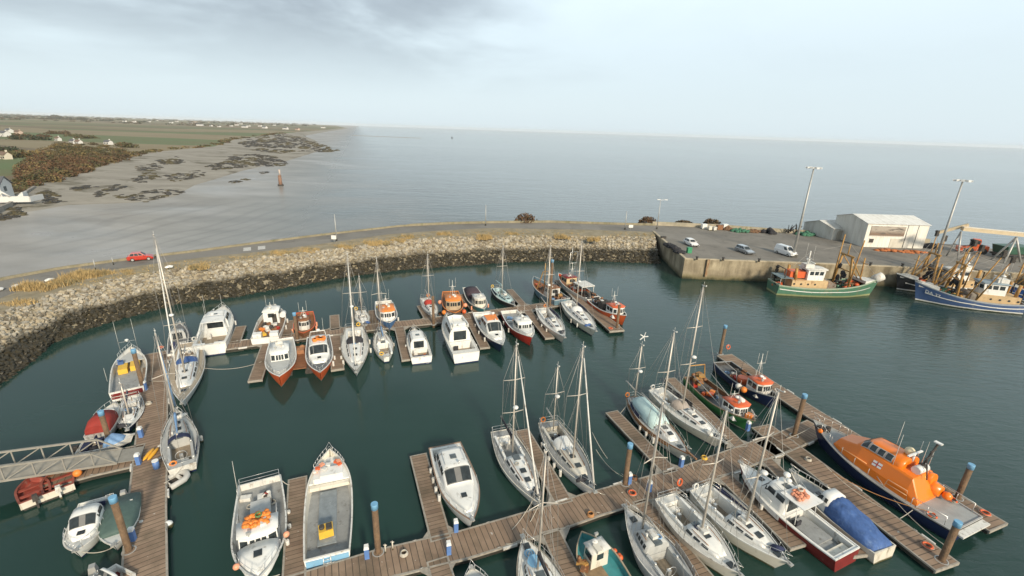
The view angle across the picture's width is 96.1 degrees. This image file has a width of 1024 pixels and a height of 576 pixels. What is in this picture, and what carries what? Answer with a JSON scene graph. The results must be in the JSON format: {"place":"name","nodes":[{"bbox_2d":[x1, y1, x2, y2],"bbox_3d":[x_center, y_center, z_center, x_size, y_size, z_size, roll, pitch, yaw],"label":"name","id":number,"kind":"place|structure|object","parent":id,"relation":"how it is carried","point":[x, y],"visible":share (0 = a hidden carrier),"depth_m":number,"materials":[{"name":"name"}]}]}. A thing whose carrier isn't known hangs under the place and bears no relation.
{"place":"outdoors","nodes":[
{"label":"outdoors","id":0,"kind":"place"},
{"bbox_2d":[0,114,343,194],"bbox_3d":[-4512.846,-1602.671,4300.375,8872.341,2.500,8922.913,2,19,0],"label":"fields","id":1,"kind":"structure","parent":0,"point":[159,134],"depth_m":854.79,"materials":[{"name":"plant"}]},
{"bbox_2d":[0,176,43,202],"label":"shore house","id":2,"kind":"structure","parent":1,"relation":"on","point":[7,194],"depth_m":146.41,"materials":[{"name":"paint"}]},
{"bbox_2d":[0,130,285,191],"bbox_3d":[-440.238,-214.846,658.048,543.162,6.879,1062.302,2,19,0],"label":"coastal scrub","id":3,"kind":"object","parent":1,"relation":"on","point":[59,164],"visible":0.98,"depth_m":281.01,"materials":[{"name":"brown plant"}]},
{"bbox_2d":[0,113,314,125],"bbox_3d":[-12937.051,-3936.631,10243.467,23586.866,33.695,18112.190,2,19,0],"label":"woodland","id":4,"kind":"object","parent":1,"relation":"on","point":[55,117],"visible":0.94,"depth_m":3582.52,"materials":[{"name":"green plant"}]},
{"bbox_2d":[0,128,346,214],"bbox_3d":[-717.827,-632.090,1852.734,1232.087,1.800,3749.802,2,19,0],"label":"foreshore","id":5,"kind":"structure","parent":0,"point":[123,172],"depth_m":239.98,"materials":[{"name":"beige sand"}]},
{"bbox_2d":[0,134,337,220],"bbox_3d":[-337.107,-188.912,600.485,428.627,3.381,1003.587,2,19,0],"label":"weed covered reef","id":6,"kind":"object","parent":5,"relation":"on","point":[48,199],"visible":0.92,"depth_m":286.86},
{"bbox_2d":[0,223,654,297],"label":"road","id":7,"kind":"structure","parent":0,"point":[6,285],"depth_m":98.18,"materials":[{"name":"asphalt"}]},
{"bbox_2d":[0,223,658,354],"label":"stone breakwater","id":8,"kind":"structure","parent":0,"point":[34,295],"depth_m":92.64,"materials":[{"name":"stone"}]},
{"bbox_2d":[0,220,654,280],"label":"sea wall","id":9,"kind":"structure","parent":8,"relation":"on","point":[234,245],"depth_m":102.26,"materials":[{"name":"concrete"}]},
{"bbox_2d":[0,229,655,306],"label":"dry grass","id":10,"kind":"structure","parent":8,"relation":"on","point":[79,275],"depth_m":74.37,"materials":[{"name":"plant"}]},
{"bbox_2d":[0,234,660,386],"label":"rock armour","id":11,"kind":"object","parent":8,"relation":"on","point":[14,359],"visible":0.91,"depth_m":81.25,"materials":[{"name":"stone"}]},
{"bbox_2d":[0,256,1023,575],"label":"harbour water","id":12,"kind":"structure","parent":0,"point":[882,362],"depth_m":50.45,"materials":[{"name":"teal liquid"}]},
{"bbox_2d":[14,476,50,510],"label":"open boat","id":13,"kind":"object","parent":12,"relation":"on","point":[28,495],"visible":0.88,"depth_m":35.18,"materials":[{"name":"brown paint"}]},
{"bbox_2d":[40,471,75,500],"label":"open boat","id":14,"kind":"object","parent":12,"relation":"on","point":[58,491],"visible":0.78,"depth_m":35.78,"materials":[{"name":"brown paint"}]},
{"bbox_2d":[62,494,112,557],"bbox_3d":[-29.757,16.737,32.229,2.250,2.433,5.484,-9,22,-28],"label":"motor cruiser","id":15,"kind":"object","parent":12,"relation":"on","point":[81,533],"visible":0.74,"depth_m":31.47,"materials":[{"name":"white paint"}]},
{"bbox_2d":[43,443,145,490],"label":"floating walkway","id":16,"kind":"structure","parent":12,"relation":"on","point":[86,475],"depth_m":37.49,"materials":[{"name":"wood"}]},
{"bbox_2d":[83,399,121,439],"bbox_3d":[-38.459,12.452,43.815,2.411,2.453,5.259,-7,21,-23],"label":"motor cruiser","id":17,"kind":"object","parent":12,"relation":"on","point":[93,428],"visible":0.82,"depth_m":42.28,"materials":[{"name":"white paint"}]},
{"bbox_2d":[72,433,134,453],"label":"motor cruiser","id":18,"kind":"object","parent":12,"relation":"on","point":[119,440],"visible":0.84,"depth_m":40.65,"materials":[{"name":"blue paint"}]},
{"bbox_2d":[93,564,135,575],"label":"motor cruiser","id":19,"kind":"object","parent":12,"relation":"on","point":[114,570],"visible":0.99,"depth_m":29.07,"materials":[{"name":"blue paint"}]},
{"bbox_2d":[98,489,142,550],"bbox_3d":[-28.011,16.836,33.054,2.540,1.820,5.869,-10,23,-32],"label":"boat","id":20,"kind":"object","parent":12,"relation":"on","point":[130,508],"visible":0.84,"depth_m":32.58,"materials":[{"name":"blue paint"}]},
{"bbox_2d":[108,494,136,555],"bbox_3d":[-25.630,16.424,30.436,0.870,6.550,0.870,1,19,-3],"label":"mooring pile","id":21,"kind":"object","parent":12,"relation":"in","point":[119,519],"visible":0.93,"depth_m":29.97,"materials":[{"name":"wood"}]},
{"bbox_2d":[103,319,146,402],"bbox_3d":[-43.336,7.728,51.544,3.401,6.051,11.118,-12,23,-34],"label":"fishing boat","id":22,"kind":"object","parent":12,"relation":"on","point":[129,380],"visible":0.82,"depth_m":51.25,"materials":[{"name":"red paint"}]},
{"bbox_2d":[111,380,144,432],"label":"sailing yacht","id":23,"kind":"object","parent":12,"relation":"on","point":[131,413],"visible":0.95,"depth_m":44.09,"materials":[{"name":"white paint"}]},
{"bbox_2d":[120,350,169,575],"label":"floating walkway","id":24,"kind":"structure","parent":12,"relation":"on","point":[148,556],"depth_m":36.11,"materials":[{"name":"wood"}]},
{"bbox_2d":[0,438,143,482],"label":"gangway","id":25,"kind":"object","parent":24,"relation":"on","point":[18,470],"visible":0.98,"depth_m":36.99,"materials":[{"name":"metal"}]},
{"bbox_2d":[152,329,202,474],"bbox_3d":[-29.913,9.168,40.123,3.307,11.600,9.811,-12,23,-35],"label":"sailing yacht","id":26,"kind":"object","parent":12,"relation":"on","point":[180,437],"visible":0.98,"depth_m":40.58,"materials":[{"name":"white paint"}]},
{"bbox_2d":[167,318,188,355],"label":"motor cruiser","id":27,"kind":"object","parent":12,"relation":"on","point":[183,334],"visible":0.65,"depth_m":59.77,"materials":[{"name":"white paint"}]},
{"bbox_2d":[152,233,204,406],"bbox_3d":[-36.695,2.377,49.600,3.720,17.850,16.402,-9,22,-30],"label":"sailing yacht","id":28,"kind":"object","parent":12,"relation":"on","point":[190,369],"visible":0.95,"depth_m":49.73,"materials":[{"name":"blue paint"}]},
{"bbox_2d":[167,469,190,490],"bbox_3d":[-27.287,15.480,37.514,1.691,0.603,1.766,11,21,26],"label":"inflatable dinghy","id":29,"kind":"object","parent":12,"relation":"on","point":[181,477],"visible":0.89,"depth_m":37.42,"materials":[{"name":"rubber"}]},
{"bbox_2d":[192,296,236,356],"bbox_3d":[-40.197,3.871,62.453,4.102,6.450,13.163,-6,21,-23],"label":"motor cruiser","id":30,"kind":"object","parent":12,"relation":"on","point":[214,339],"visible":0.96,"depth_m":61.24,"materials":[{"name":"white paint"}]},
{"bbox_2d":[248,344,267,383],"bbox_3d":[-30.419,9.145,56.094,3.100,0.991,9.949,-5,20,-18],"label":"finger pontoon","id":31,"kind":"object","parent":12,"relation":"on","point":[258,372],"visible":0.68,"depth_m":54.25,"materials":[{"name":"wood"}]},
{"bbox_2d":[231,462,291,575],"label":"fishing boat","id":32,"kind":"object","parent":12,"relation":"on","point":[255,551],"visible":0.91,"depth_m":31.54,"materials":[{"name":"red paint"}]},
{"bbox_2d":[241,508,270,528],"bbox_3d":[-17.577,15.898,31.651,1.822,0.468,1.428,-8,21,-26],"label":"orange gear heap","id":33,"kind":"object","parent":32,"relation":"on","point":[250,521],"visible":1,"depth_m":31.56,"materials":[{"name":"paint"}]},
{"bbox_2d":[251,300,288,344],"bbox_3d":[-33.716,3.922,64.397,3.937,5.500,10.605,-4,20,-18],"label":"fishing boat","id":34,"kind":"object","parent":12,"relation":"on","point":[270,324],"visible":0.96,"depth_m":63.88,"materials":[{"name":"white paint"}]},
{"bbox_2d":[265,337,296,387],"bbox_3d":[-27.743,8.273,55.173,3.432,3.646,11.907,-7,21,-24],"label":"fishing boat","id":35,"kind":"object","parent":12,"relation":"on","point":[280,357],"visible":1,"depth_m":53.67,"materials":[{"name":"white paint"}]},
{"bbox_2d":[282,475,307,575],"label":"finger pontoon","id":36,"kind":"object","parent":12,"relation":"on","point":[292,563],"visible":0.69,"depth_m":32.84,"materials":[{"name":"wood"}]},
{"bbox_2d":[290,345,312,375],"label":"pontoon","id":37,"kind":"object","parent":12,"relation":"on","point":[300,362],"visible":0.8,"depth_m":55.72,"materials":[{"name":"brown paint"}]},
{"bbox_2d":[291,306,317,337],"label":"fishing boat","id":38,"kind":"object","parent":12,"relation":"on","point":[306,321],"visible":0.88,"depth_m":64.65,"materials":[{"name":"brown paint"}]},
{"bbox_2d":[305,322,335,380],"bbox_3d":[-23.494,7.218,56.143,3.404,5.280,11.639,-6,21,-22],"label":"motor cruiser","id":39,"kind":"object","parent":12,"relation":"on","point":[319,356],"visible":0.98,"depth_m":55.29,"materials":[{"name":"white paint"}]},
{"bbox_2d":[303,444,352,569],"bbox_3d":[-13.950,16.204,35.092,3.433,2.577,11.075,-5,20,-19],"label":"fishing boat","id":40,"kind":"object","parent":12,"relation":"on","point":[329,494],"visible":0.98,"depth_m":34.60,"materials":[{"name":"blue paint"}]},
{"bbox_2d":[330,335,343,372],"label":"finger pontoon","id":41,"kind":"object","parent":12,"relation":"on","point":[336,345],"visible":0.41,"depth_m":57.98,"materials":[{"name":"wood"}]},
{"bbox_2d":[339,253,371,374],"bbox_3d":[-19.742,2.471,56.589,3.983,14.200,13.726,-5,20,-18],"label":"sailing yacht","id":42,"kind":"object","parent":12,"relation":"on","point":[354,348],"visible":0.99,"depth_m":57.59,"materials":[{"name":"white paint"}]},
{"bbox_2d":[162,302,560,363],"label":"floating walkway","id":43,"kind":"structure","parent":12,"relation":"on","point":[245,344],"depth_m":66.63,"materials":[{"name":"wood"}]},
{"bbox_2d":[353,275,369,325],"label":"sailing yacht","id":44,"kind":"object","parent":12,"relation":"on","point":[365,315],"visible":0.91,"depth_m":68.17,"materials":[{"name":"white paint"}]},
{"bbox_2d":[371,501,383,556],"bbox_3d":[-9.072,16.977,30.977,0.870,6.200,0.870,14,22,32],"label":"mooring pile","id":45,"kind":"object","parent":12,"relation":"in","point":[376,528],"visible":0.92,"depth_m":30.47,"materials":[{"name":"wood"}]},
{"bbox_2d":[371,258,394,362],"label":"sailing yacht","id":46,"kind":"object","parent":12,"relation":"on","point":[383,345],"visible":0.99,"depth_m":60.05,"materials":[{"name":"blue paint"}]},
{"bbox_2d":[375,291,398,329],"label":"fishing boat","id":47,"kind":"object","parent":12,"relation":"on","point":[390,312],"visible":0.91,"depth_m":67.74,"materials":[{"name":"blue paint"}]},
{"bbox_2d":[390,326,410,362],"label":"finger pontoon","id":48,"kind":"object","parent":12,"relation":"on","point":[401,335],"visible":0.81,"depth_m":61.80,"materials":[{"name":"wood"}]},
{"bbox_2d":[405,326,431,364],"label":"motor cruiser","id":49,"kind":"object","parent":12,"relation":"on","point":[418,346],"visible":1,"depth_m":59.22,"materials":[{"name":"blue paint"}]},
{"bbox_2d":[420,252,437,317],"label":"sailing yacht","id":50,"kind":"object","parent":12,"relation":"on","point":[426,304],"visible":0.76,"depth_m":72.98,"materials":[{"name":"blue paint"}]},
{"bbox_2d":[410,453,453,541],"bbox_3d":[-6.666,16.602,36.713,3.100,0.991,9.461,-5,20,-20],"label":"finger pontoon","id":51,"kind":"object","parent":12,"relation":"on","point":[436,523],"visible":0.84,"depth_m":35.71,"materials":[{"name":"wood"}]},
{"bbox_2d":[420,556,455,575],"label":"finger pontoon","id":52,"kind":"object","parent":12,"relation":"on","point":[444,570],"visible":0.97,"depth_m":30.17,"materials":[{"name":"wood"}]},
{"bbox_2d":[438,278,466,314],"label":"fishing boat","id":53,"kind":"object","parent":12,"relation":"on","point":[452,301],"visible":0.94,"depth_m":72.61,"materials":[{"name":"brown paint"}]},
{"bbox_2d":[429,441,479,527],"bbox_3d":[-4.517,15.495,36.930,3.473,3.320,9.623,-5,20,-20],"label":"motor cruiser","id":54,"kind":"object","parent":12,"relation":"on","point":[456,478],"visible":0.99,"depth_m":36.23,"materials":[{"name":"blue paint"}]},
{"bbox_2d":[442,312,479,364],"bbox_3d":[-7.527,5.219,62.765,3.853,5.762,12.426,-5,20,-18],"label":"motor cruiser","id":55,"kind":"object","parent":12,"relation":"on","point":[461,345],"visible":0.98,"depth_m":60.55,"materials":[{"name":"blue paint"}]},
{"bbox_2d":[463,286,488,311],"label":"motor cruiser","id":56,"kind":"object","parent":12,"relation":"on","point":[475,298],"visible":0.98,"depth_m":74.61,"materials":[{"name":"teal paint"}]},
{"bbox_2d":[465,318,489,349],"bbox_3d":[-5.062,6.625,65.885,3.000,0.991,10.294,-4,20,-16],"label":"finger pontoon","id":57,"kind":"object","parent":12,"relation":"on","point":[479,340],"visible":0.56,"depth_m":64.57,"materials":[{"name":"wood"}]},
{"bbox_2d":[473,311,504,351],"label":"motor cruiser","id":58,"kind":"object","parent":12,"relation":"on","point":[489,327],"visible":0.98,"depth_m":63.26,"materials":[{"name":"blue paint"}]},
{"bbox_2d":[491,245,515,306],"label":"sailing yacht","id":59,"kind":"object","parent":12,"relation":"on","point":[502,296],"visible":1,"depth_m":78.41,"materials":[{"name":"white paint"}]},
{"bbox_2d":[491,342,541,506],"bbox_3d":[0.682,10.501,37.757,2.930,12.550,10.054,-5,20,-18],"label":"sailing yacht","id":60,"kind":"object","parent":12,"relation":"on","point":[516,461],"visible":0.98,"depth_m":38.94,"materials":[{"name":"blue paint"}]},
{"bbox_2d":[501,306,534,345],"bbox_3d":[1.015,4.467,66.709,3.582,5.160,11.418,-4,20,-16],"label":"fishing boat","id":61,"kind":"object","parent":12,"relation":"on","point":[518,325],"visible":0.98,"depth_m":64.97,"materials":[{"name":"red paint"}]},
{"bbox_2d":[521,310,554,340],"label":"finger pontoon","id":62,"kind":"object","parent":12,"relation":"on","point":[543,333],"visible":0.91,"depth_m":68.44,"materials":[{"name":"wood"}]},
{"bbox_2d":[289,435,791,575],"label":"floating walkway","id":63,"kind":"structure","parent":12,"relation":"on","point":[483,540],"depth_m":33.91,"materials":[{"name":"wood"}]},
{"bbox_2d":[516,443,564,575],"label":"sailing yacht","id":64,"kind":"object","parent":12,"relation":"on","point":[533,559],"visible":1,"depth_m":29.47,"materials":[{"name":"blue paint"}]},
{"bbox_2d":[514,428,575,504],"bbox_3d":[2.488,15.646,40.385,3.100,0.991,9.734,-5,20,-19],"label":"finger pontoon","id":65,"kind":"object","parent":12,"relation":"on","point":[558,485],"visible":0.59,"depth_m":39.02,"materials":[{"name":"wood"}]},
{"bbox_2d":[535,245,565,342],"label":"sailing yacht","id":66,"kind":"object","parent":12,"relation":"on","point":[551,322],"visible":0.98,"depth_m":68.61,"materials":[{"name":"blue paint"}]},
{"bbox_2d":[532,263,569,305],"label":"fishing boat","id":67,"kind":"object","parent":12,"relation":"on","point":[538,286],"visible":0.78,"depth_m":79.74,"materials":[{"name":"blue paint"}]},
{"bbox_2d":[534,527,581,575],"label":"finger pontoon","id":68,"kind":"object","parent":12,"relation":"on","point":[567,562],"visible":0.79,"depth_m":31.88,"materials":[{"name":"wood"}]},
{"bbox_2d":[538,342,597,493],"bbox_3d":[4.982,9.954,39.151,3.259,12.950,10.685,-4,20,-17],"label":"sailing yacht","id":69,"kind":"object","parent":12,"relation":"on","point":[567,456],"visible":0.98,"depth_m":39.72,"materials":[{"name":"blue paint"}]},
{"bbox_2d":[561,241,597,335],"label":"sailing yacht","id":70,"kind":"object","parent":12,"relation":"on","point":[577,314],"visible":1,"depth_m":70.72,"materials":[{"name":"blue paint"}]},
{"bbox_2d":[558,249,600,301],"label":"fishing boat","id":71,"kind":"object","parent":12,"relation":"on","point":[565,280],"visible":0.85,"depth_m":83.13,"materials":[{"name":"orange paint"}]},
{"bbox_2d":[555,280,623,332],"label":"floating walkway","id":72,"kind":"structure","parent":12,"relation":"on","point":[604,321],"depth_m":72.43,"materials":[{"name":"wood"}]},
{"bbox_2d":[576,531,630,575],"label":"fishing boat","id":73,"kind":"object","parent":12,"relation":"on","point":[598,556],"visible":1,"depth_m":30.55,"materials":[{"name":"teal paint"}]},
{"bbox_2d":[585,288,626,324],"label":"fishing boat","id":74,"kind":"object","parent":12,"relation":"on","point":[607,308],"visible":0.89,"depth_m":72.61,"materials":[{"name":"orange paint"}]},
{"bbox_2d":[605,410,678,474],"bbox_3d":[12.024,14.752,43.909,3.100,0.991,9.556,-5,20,-20],"label":"finger pontoon","id":75,"kind":"object","parent":12,"relation":"on","point":[623,425],"visible":0.88,"depth_m":43.55,"materials":[{"name":"wood"}]},
{"bbox_2d":[621,395,698,575],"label":"sailing yacht","id":76,"kind":"object","parent":12,"relation":"on","point":[656,551],"visible":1,"depth_m":31.30,"materials":[{"name":"white paint"}]},
{"bbox_2d":[625,330,696,459],"bbox_3d":[14.248,9.071,43.928,3.113,12.100,12.300,-4,20,-16],"label":"sailing yacht","id":77,"kind":"object","parent":12,"relation":"on","point":[643,411],"visible":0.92,"depth_m":44.55,"materials":[{"name":"white paint"}]},
{"bbox_2d":[629,498,713,575],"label":"finger pontoon","id":78,"kind":"object","parent":12,"relation":"on","point":[700,567],"visible":0.34,"depth_m":33.69,"materials":[{"name":"wood"}]},
{"bbox_2d":[649,282,727,446],"bbox_3d":[18.030,7.044,44.881,3.134,15.550,10.396,-5,20,-20],"label":"sailing yacht","id":79,"kind":"object","parent":12,"relation":"on","point":[697,424],"visible":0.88,"depth_m":46.28,"materials":[{"name":"blue paint"}]},
{"bbox_2d":[655,404,743,575],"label":"sailing yacht","id":80,"kind":"object","parent":12,"relation":"on","point":[699,535],"visible":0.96,"depth_m":32.24,"materials":[{"name":"white paint"}]},
{"bbox_2d":[664,378,746,448],"bbox_3d":[20.197,13.205,49.204,3.000,0.991,12.849,-2,19,-12],"label":"finger pontoon","id":81,"kind":"object","parent":12,"relation":"on","point":[708,414],"visible":0.69,"depth_m":47.89,"materials":[{"name":"wood"}]},
{"bbox_2d":[683,364,756,431],"bbox_3d":[22.628,11.255,49.584,3.171,4.822,10.230,-3,20,-14],"label":"fishing boat","id":82,"kind":"object","parent":12,"relation":"on","point":[705,391],"visible":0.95,"depth_m":49.27,"materials":[{"name":"green paint"}]},
{"bbox_2d":[690,387,793,567],"bbox_3d":[17.097,12.478,32.218,3.264,13.450,7.977,-7,21,-24],"label":"sailing yacht","id":83,"kind":"object","parent":12,"relation":"on","point":[752,537],"visible":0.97,"depth_m":33.02,"materials":[{"name":"white paint"}]},
{"bbox_2d":[713,352,776,408],"bbox_3d":[27.281,9.459,53.214,3.748,6.152,9.534,-2,19,-11],"label":"fishing boat","id":84,"kind":"object","parent":12,"relation":"on","point":[757,388],"visible":0.93,"depth_m":52.08,"materials":[{"name":"blue paint"}]},
{"bbox_2d":[715,473,805,551],"bbox_3d":[19.297,17.607,36.313,3.100,0.991,7.561,-4,20,-17],"label":"finger pontoon","id":85,"kind":"object","parent":12,"relation":"on","point":[778,529],"visible":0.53,"depth_m":35.32,"materials":[{"name":"wood"}]},
{"bbox_2d":[754,420,817,458],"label":"floating walkway","id":86,"kind":"structure","parent":12,"relation":"on","point":[806,438],"depth_m":44.92,"materials":[{"name":"wood"}]},
{"bbox_2d":[737,455,859,571],"bbox_3d":[21.246,16.583,35.534,3.200,3.796,9.440,-7,21,-23],"label":"motor cruiser","id":87,"kind":"object","parent":12,"relation":"on","point":[815,532],"visible":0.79,"depth_m":34.39,"materials":[{"name":"white paint"}]},
{"bbox_2d":[758,458,868,558],"bbox_3d":[23.767,17.479,37.119,2.900,0.991,10.156,-1,19,-9],"label":"finger pontoon","id":88,"kind":"object","parent":12,"relation":"on","point":[773,467],"visible":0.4,"depth_m":40.36,"materials":[{"name":"wood"}]},
{"bbox_2d":[767,234,884,297],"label":"trawler","id":89,"kind":"object","parent":12,"relation":"on","point":[806,279],"visible":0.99,"depth_m":86.53,"materials":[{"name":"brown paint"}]},
{"bbox_2d":[788,464,895,564],"bbox_3d":[24.915,17.175,35.769,2.505,2.756,8.056,-5,20,-19],"label":"motor cruiser","id":90,"kind":"object","parent":12,"relation":"on","point":[840,512],"visible":0.81,"depth_m":33.97,"materials":[{"name":"fabric"}]},
{"bbox_2d":[751,424,959,573],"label":"floating walkway","id":91,"kind":"structure","parent":12,"relation":"on","point":[900,533],"depth_m":36.40,"materials":[{"name":"wood"}]},
{"bbox_2d":[716,354,1007,533],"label":"floating walkway","id":92,"kind":"structure","parent":12,"relation":"on","point":[789,399],"depth_m":48.52,"materials":[{"name":"wood"}]},
{"bbox_2d":[813,412,989,539],"bbox_3d":[31.949,14.301,39.183,4.540,6.414,13.185,-6,20,-22],"label":"lifeboat","id":93,"kind":"object","parent":12,"relation":"on","point":[904,476],"visible":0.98,"depth_m":37.32,"materials":[{"name":"orange paint"}]},
{"bbox_2d":[896,230,984,291],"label":"trawler","id":94,"kind":"object","parent":12,"relation":"on","point":[906,281],"visible":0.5,"depth_m":90.64,"materials":[{"name":"black paint"}]},
{"bbox_2d":[934,519,962,564],"bbox_3d":[30.022,18.335,31.901,0.870,5.500,0.870,-1,19,-10],"label":"mooring pile","id":95,"kind":"object","parent":12,"relation":"in","point":[957,524],"visible":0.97,"depth_m":31.46,"materials":[{"name":"wood"}]},
{"bbox_2d":[952,462,975,500],"bbox_3d":[36.663,16.640,37.629,0.870,5.400,0.870,-3,19,-13],"label":"mooring pile","id":96,"kind":"object","parent":12,"relation":"in","point":[969,470],"visible":0.73,"depth_m":37.14,"materials":[{"name":"wood"}]},
{"bbox_2d":[915,239,1023,314],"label":"trawler","id":97,"kind":"object","parent":12,"relation":"on","point":[990,295],"visible":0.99,"depth_m":82.44,"materials":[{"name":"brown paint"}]},
{"bbox_2d":[0,117,1023,276],"bbox_3d":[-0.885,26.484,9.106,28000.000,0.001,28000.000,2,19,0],"label":"sea","id":98,"kind":"structure","parent":0,"point":[366,177],"depth_m":237.62,"materials":[{"name":"liquid"}]},
{"bbox_2d":[0,0,1023,147],"label":"sky","id":99,"kind":"structure","parent":0,"point":[913,72],"materials":[{"name":"grey"}]},
{"bbox_2d":[652,225,1023,272],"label":"quay surface","id":100,"kind":"object","parent":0,"point":[718,244],"visible":0.7,"depth_m":104.85,"materials":[{"name":"concrete"}]},
{"bbox_2d":[652,221,930,242],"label":"parapet wall","id":101,"kind":"structure","parent":100,"relation":"on","point":[779,230],"depth_m":126.54,"materials":[{"name":"concrete"}]},
{"bbox_2d":[803,220,843,239],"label":"store shed","id":102,"kind":"structure","parent":100,"relation":"on","point":[830,229],"depth_m":118.35,"materials":[{"name":"white paint"}]},
{"bbox_2d":[835,214,931,247],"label":"harbour shed","id":103,"kind":"structure","parent":100,"relation":"on","point":[892,231],"depth_m":109.75,"materials":[{"name":"metal"}]},
{"bbox_2d":[928,179,972,269],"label":"floodlight mast","id":104,"kind":"object","parent":100,"relation":"on","point":[946,229],"visible":0.94,"depth_m":89.56,"materials":[{"name":"metal"}]},
{"bbox_2d":[939,223,1023,262],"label":"loading conveyor","id":105,"kind":"object","parent":100,"relation":"on","point":[964,227],"visible":0.92,"depth_m":99.43,"materials":[{"name":"metal"}]},
{"bbox_2d":[654,233,1023,286],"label":"quay","id":106,"kind":"structure","parent":0,"point":[681,267],"depth_m":94.14,"materials":[{"name":"concrete"}]},
{"bbox_2d":[653,231,1022,273],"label":"quay coping","id":107,"kind":"object","parent":106,"relation":"on","point":[665,241],"visible":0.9,"depth_m":93.65,"materials":[{"name":"concrete"}]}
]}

